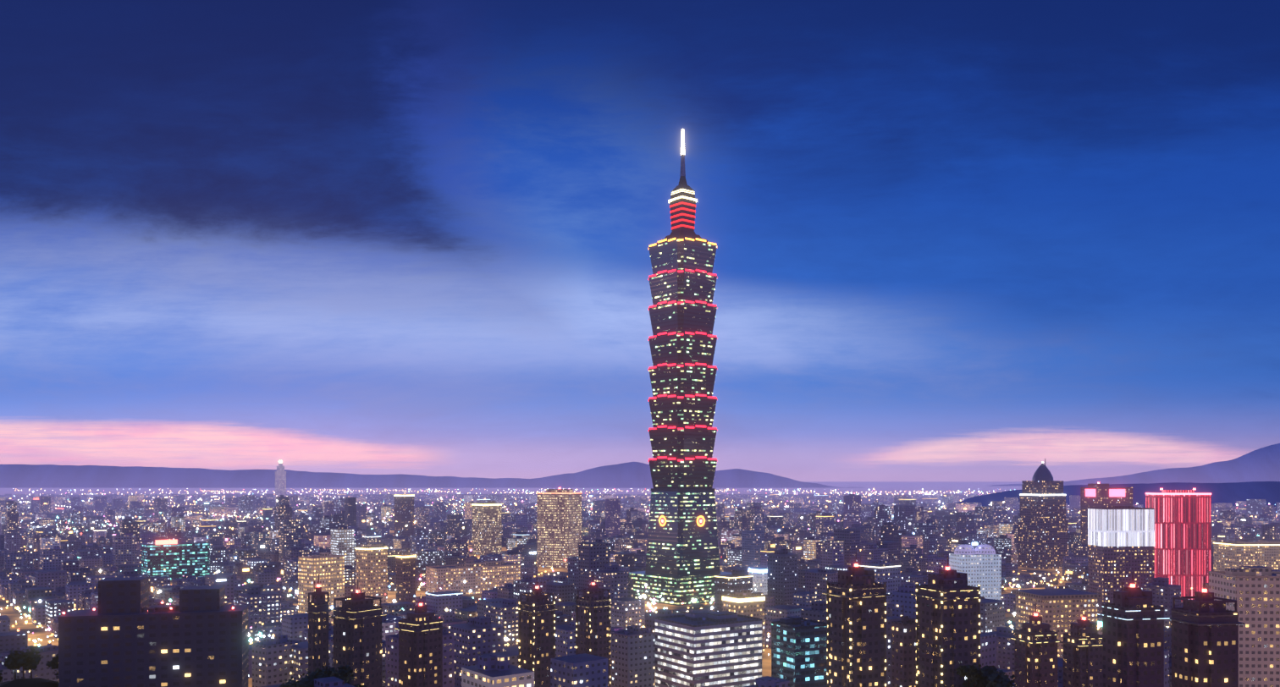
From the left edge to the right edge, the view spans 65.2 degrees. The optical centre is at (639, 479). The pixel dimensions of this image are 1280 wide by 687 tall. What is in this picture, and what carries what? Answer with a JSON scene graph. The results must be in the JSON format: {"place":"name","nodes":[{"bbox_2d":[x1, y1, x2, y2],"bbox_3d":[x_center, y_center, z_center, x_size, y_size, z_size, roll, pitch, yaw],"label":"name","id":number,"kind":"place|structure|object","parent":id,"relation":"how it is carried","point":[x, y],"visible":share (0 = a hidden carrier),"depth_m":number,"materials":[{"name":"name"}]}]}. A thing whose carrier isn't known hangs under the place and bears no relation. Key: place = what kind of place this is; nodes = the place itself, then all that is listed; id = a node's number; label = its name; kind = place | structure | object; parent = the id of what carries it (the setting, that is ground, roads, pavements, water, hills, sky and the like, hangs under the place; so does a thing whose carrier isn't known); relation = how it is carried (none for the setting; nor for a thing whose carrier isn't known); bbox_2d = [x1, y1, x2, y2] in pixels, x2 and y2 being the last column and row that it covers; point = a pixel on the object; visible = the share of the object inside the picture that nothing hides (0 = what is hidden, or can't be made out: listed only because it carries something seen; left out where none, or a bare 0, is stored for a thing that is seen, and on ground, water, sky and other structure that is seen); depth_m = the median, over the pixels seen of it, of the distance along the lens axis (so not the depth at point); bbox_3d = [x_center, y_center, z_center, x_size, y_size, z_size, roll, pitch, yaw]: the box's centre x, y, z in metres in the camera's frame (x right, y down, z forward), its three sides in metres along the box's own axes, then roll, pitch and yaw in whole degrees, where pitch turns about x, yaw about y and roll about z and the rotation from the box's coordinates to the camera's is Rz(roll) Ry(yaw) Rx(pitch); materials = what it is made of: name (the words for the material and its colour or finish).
{"place":"outdoors","nodes":[
{"label":"outdoors","id":0,"kind":"place"},
{"bbox_2d":[394,495,414,536],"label":"tower","id":1,"kind":"structure","parent":0,"point":[404,510],"depth_m":2299.69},
{"bbox_2d":[0,462,835,488],"bbox_3d":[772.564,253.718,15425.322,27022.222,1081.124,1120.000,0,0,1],"label":"mountain","id":2,"kind":"structure","parent":0,"point":[175,471],"depth_m":15940.45,"materials":[{"name":"purple"}]},
{"bbox_2d":[471,501,502,555],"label":"tower","id":3,"kind":"structure","parent":0,"point":[486,528],"depth_m":1742.74,"materials":[{"name":"beige concrete"}]},
{"bbox_2d":[0,481,1182,686],"bbox_3d":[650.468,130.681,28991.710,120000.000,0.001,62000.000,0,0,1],"label":"ground","id":4,"kind":"structure","parent":0,"point":[29,627],"depth_m":10481.38,"materials":[{"name":"grey"}]},
{"bbox_2d":[0,645,58,686],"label":"trees","id":5,"kind":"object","parent":4,"relation":"on","point":[15,660],"visible":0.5,"depth_m":407.45,"materials":[{"name":"green plant"}]},
{"bbox_2d":[1,644,58,682],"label":"building","id":6,"kind":"structure","parent":4,"relation":"on","point":[48,653],"depth_m":560.11,"materials":[{"name":"grey concrete"}]},
{"bbox_2d":[57,576,248,686],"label":"navy block","id":7,"kind":"structure","parent":4,"relation":"on","point":[124,635],"depth_m":424.01,"materials":[{"name":"concrete"}]},
{"bbox_2d":[141,540,209,580],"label":"teal glass block","id":8,"kind":"structure","parent":4,"relation":"on","point":[174,559],"depth_m":1299.08,"materials":[{"name":"teal glass"}]},
{"bbox_2d":[252,625,298,686],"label":"building","id":9,"kind":"structure","parent":4,"relation":"on","point":[271,661],"depth_m":557.07,"materials":[{"name":"grey concrete"}]},
{"bbox_2d":[275,460,286,497],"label":"tower","id":10,"kind":"structure","parent":4,"relation":"on","point":[278,477],"depth_m":6036.84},
{"bbox_2d":[305,574,331,675],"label":"building","id":11,"kind":"structure","parent":4,"relation":"on","point":[317,611],"depth_m":469.77,"materials":[{"name":"brown"}]},
{"bbox_2d":[297,552,344,624],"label":"building","id":12,"kind":"structure","parent":4,"relation":"on","point":[328,568],"depth_m":897.42,"materials":[{"name":"beige concrete"}]},
{"bbox_2d":[278,664,367,686],"bbox_3d":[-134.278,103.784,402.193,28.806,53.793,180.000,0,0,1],"label":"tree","id":13,"kind":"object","parent":4,"relation":"on","point":[344,674],"visible":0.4,"depth_m":412.74,"materials":[{"name":"green plant"}]},
{"bbox_2d":[328,638,333,669],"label":"building","id":14,"kind":"structure","parent":4,"relation":"on","point":[331,653],"depth_m":537.33,"materials":[{"name":"grey concrete"}]},
{"bbox_2d":[328,580,386,686],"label":"building","id":15,"kind":"structure","parent":4,"relation":"on","point":[357,616],"depth_m":475.77,"materials":[{"name":"brown"}]},
{"bbox_2d":[355,543,387,606],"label":"building","id":16,"kind":"structure","parent":4,"relation":"on","point":[371,570],"depth_m":998.26,"materials":[{"name":"brown concrete"}]},
{"bbox_2d":[395,554,415,602],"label":"building","id":17,"kind":"structure","parent":4,"relation":"on","point":[405,578],"depth_m":1049.77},
{"bbox_2d":[385,632,454,686],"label":"building","id":18,"kind":"structure","parent":4,"relation":"on","point":[391,660],"depth_m":518.46,"materials":[{"name":"grey concrete"}]},
{"bbox_2d":[394,594,446,686],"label":"building","id":19,"kind":"structure","parent":4,"relation":"on","point":[420,628],"depth_m":495.52,"materials":[{"name":"brown"}]},
{"bbox_2d":[425,560,520,595],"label":"building","id":20,"kind":"structure","parent":4,"relation":"on","point":[497,573],"depth_m":1137.70,"materials":[{"name":"concrete"}]},
{"bbox_2d":[516,577,557,686],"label":"building","id":21,"kind":"structure","parent":4,"relation":"on","point":[537,609],"depth_m":515.10,"materials":[{"name":"brown"}]},
{"bbox_2d":[536,487,582,568],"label":"tan tower","id":22,"kind":"structure","parent":4,"relation":"on","point":[559,525],"depth_m":1484.22,"materials":[{"name":"beige concrete"}]},
{"bbox_2d":[573,573,612,686],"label":"building","id":23,"kind":"structure","parent":4,"relation":"on","point":[593,604],"depth_m":554.82,"materials":[{"name":"brown"}]},
{"bbox_2d":[610,625,654,686],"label":"block","id":24,"kind":"structure","parent":4,"relation":"on","point":[631,656],"depth_m":593.12,"materials":[{"name":"grey concrete"}]},
{"bbox_2d":[0,488,1278,655],"bbox_3d":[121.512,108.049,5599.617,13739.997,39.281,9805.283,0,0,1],"label":"city lights","id":25,"kind":"object","parent":4,"relation":"on","point":[470,549],"visible":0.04,"depth_m":1259.46},
{"bbox_2d":[0,493,1279,686],"bbox_3d":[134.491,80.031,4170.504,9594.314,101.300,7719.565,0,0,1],"label":"city blocks","id":26,"kind":"structure","parent":4,"relation":"on","point":[902,546],"depth_m":1367.09,"materials":[{"name":"grey concrete"}]},
{"bbox_2d":[628,128,732,606],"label":"skyscraper","id":27,"kind":"structure","parent":4,"relation":"on","point":[682,562],"depth_m":1076.53,"materials":[{"name":"teal glass"}]},
{"bbox_2d":[655,604,761,686],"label":"office building","id":28,"kind":"structure","parent":4,"relation":"on","point":[703,648],"depth_m":583.77,"materials":[{"name":"white glass"}]},
{"bbox_2d":[722,585,765,652],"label":"building","id":29,"kind":"structure","parent":4,"relation":"on","point":[747,603],"depth_m":751.81,"materials":[{"name":"beige concrete"}]},
{"bbox_2d":[771,616,826,686],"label":"blue block","id":30,"kind":"structure","parent":4,"relation":"on","point":[798,652],"depth_m":557.92,"materials":[{"name":"teal glass"}]},
{"bbox_2d":[822,551,890,686],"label":"building","id":31,"kind":"structure","parent":4,"relation":"on","point":[856,625],"depth_m":405.00,"materials":[{"name":"brown"}]},
{"bbox_2d":[892,604,915,686],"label":"building","id":32,"kind":"structure","parent":4,"relation":"on","point":[904,652],"depth_m":462.66,"materials":[{"name":"black concrete"}]},
{"bbox_2d":[911,556,984,686],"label":"building","id":33,"kind":"structure","parent":4,"relation":"on","point":[947,622],"depth_m":418.53,"materials":[{"name":"brown"}]},
{"bbox_2d":[948,542,1001,600],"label":"building","id":34,"kind":"structure","parent":4,"relation":"on","point":[980,565],"depth_m":980.96,"materials":[{"name":"white concrete"}]},
{"bbox_2d":[956,663,1015,686],"bbox_3d":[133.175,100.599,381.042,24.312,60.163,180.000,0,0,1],"label":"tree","id":35,"kind":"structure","parent":4,"relation":"on","point":[988,676],"depth_m":381.93,"materials":[{"name":"green plant"}]},
{"bbox_2d":[1010,603,1061,686],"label":"building","id":36,"kind":"structure","parent":4,"relation":"on","point":[1036,642],"depth_m":459.66,"materials":[{"name":"brown"}]},
{"bbox_2d":[1017,458,1068,569],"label":"domed tower","id":37,"kind":"structure","parent":4,"relation":"on","point":[1042,533],"depth_m":1467.41,"materials":[{"name":"grey concrete"}]},
{"bbox_2d":[1011,588,1101,658],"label":"flat roof hall","id":38,"kind":"structure","parent":4,"relation":"on","point":[1059,611],"depth_m":696.95,"materials":[{"name":"beige concrete"}]},
{"bbox_2d":[1059,607,1102,686],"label":"building","id":39,"kind":"structure","parent":4,"relation":"on","point":[1082,642],"depth_m":469.22,"materials":[{"name":"brown"}]},
{"bbox_2d":[1080,482,1132,546],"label":"building","id":40,"kind":"structure","parent":4,"relation":"on","point":[1096,495],"depth_m":1663.44,"materials":[{"name":"grey concrete"}]},
{"bbox_2d":[1087,506,1154,613],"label":"building","id":41,"kind":"structure","parent":4,"relation":"on","point":[1121,542],"depth_m":974.58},
{"bbox_2d":[1097,572,1169,686],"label":"building","id":42,"kind":"structure","parent":4,"relation":"on","point":[1133,618],"depth_m":378.98,"materials":[{"name":"brown"}]},
{"bbox_2d":[1145,488,1211,601],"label":"skyscraper","id":43,"kind":"structure","parent":4,"relation":"on","point":[1183,538],"depth_m":1071.97,"materials":[{"name":"red glass"}]},
{"bbox_2d":[1168,577,1244,686],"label":"building","id":44,"kind":"structure","parent":4,"relation":"on","point":[1205,639],"depth_m":382.47,"materials":[{"name":"brown"}]},
{"bbox_2d":[1208,566,1279,686],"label":"cream block","id":45,"kind":"structure","parent":4,"relation":"on","point":[1254,592],"depth_m":509.09,"materials":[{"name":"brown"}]},
{"bbox_2d":[1213,539,1279,571],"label":"block","id":46,"kind":"structure","parent":4,"relation":"on","point":[1265,553],"depth_m":1257.64,"materials":[{"name":"beige concrete"}]},
{"bbox_2d":[0,446,1279,494],"bbox_3d":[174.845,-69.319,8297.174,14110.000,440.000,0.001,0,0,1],"label":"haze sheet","id":47,"kind":"object","parent":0,"point":[443,489],"depth_m":8318.42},
{"bbox_2d":[0,451,1279,488],"bbox_3d":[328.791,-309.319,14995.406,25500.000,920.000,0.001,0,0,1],"label":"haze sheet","id":48,"kind":"object","parent":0,"point":[1115,479],"depth_m":15055.50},
{"bbox_2d":[0,448,1279,504],"bbox_3d":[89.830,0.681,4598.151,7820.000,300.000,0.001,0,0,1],"label":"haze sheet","id":49,"kind":"object","parent":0,"point":[554,485],"depth_m":4613.40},
{"bbox_2d":[0,0,1279,481],"label":"sky","id":50,"kind":"structure","parent":0,"point":[264,229],"materials":[{"name":"blue"}]},
{"bbox_2d":[748,567,767,595],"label":"building","id":51,"kind":"structure","parent":0,"point":[759,576],"depth_m":1136.61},
{"bbox_2d":[956,481,1279,511],"bbox_3d":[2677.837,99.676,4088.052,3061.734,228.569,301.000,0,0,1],"label":"mountain","id":52,"kind":"structure","parent":0,"point":[1233,493],"depth_m":4209.18,"materials":[{"name":"blue"}]},
{"bbox_2d":[986,443,1279,486],"bbox_3d":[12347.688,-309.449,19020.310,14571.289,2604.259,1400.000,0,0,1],"label":"mountain","id":53,"kind":"structure","parent":0,"point":[1271,449],"depth_m":19568.35,"materials":[{"name":"purple"}]}
]}

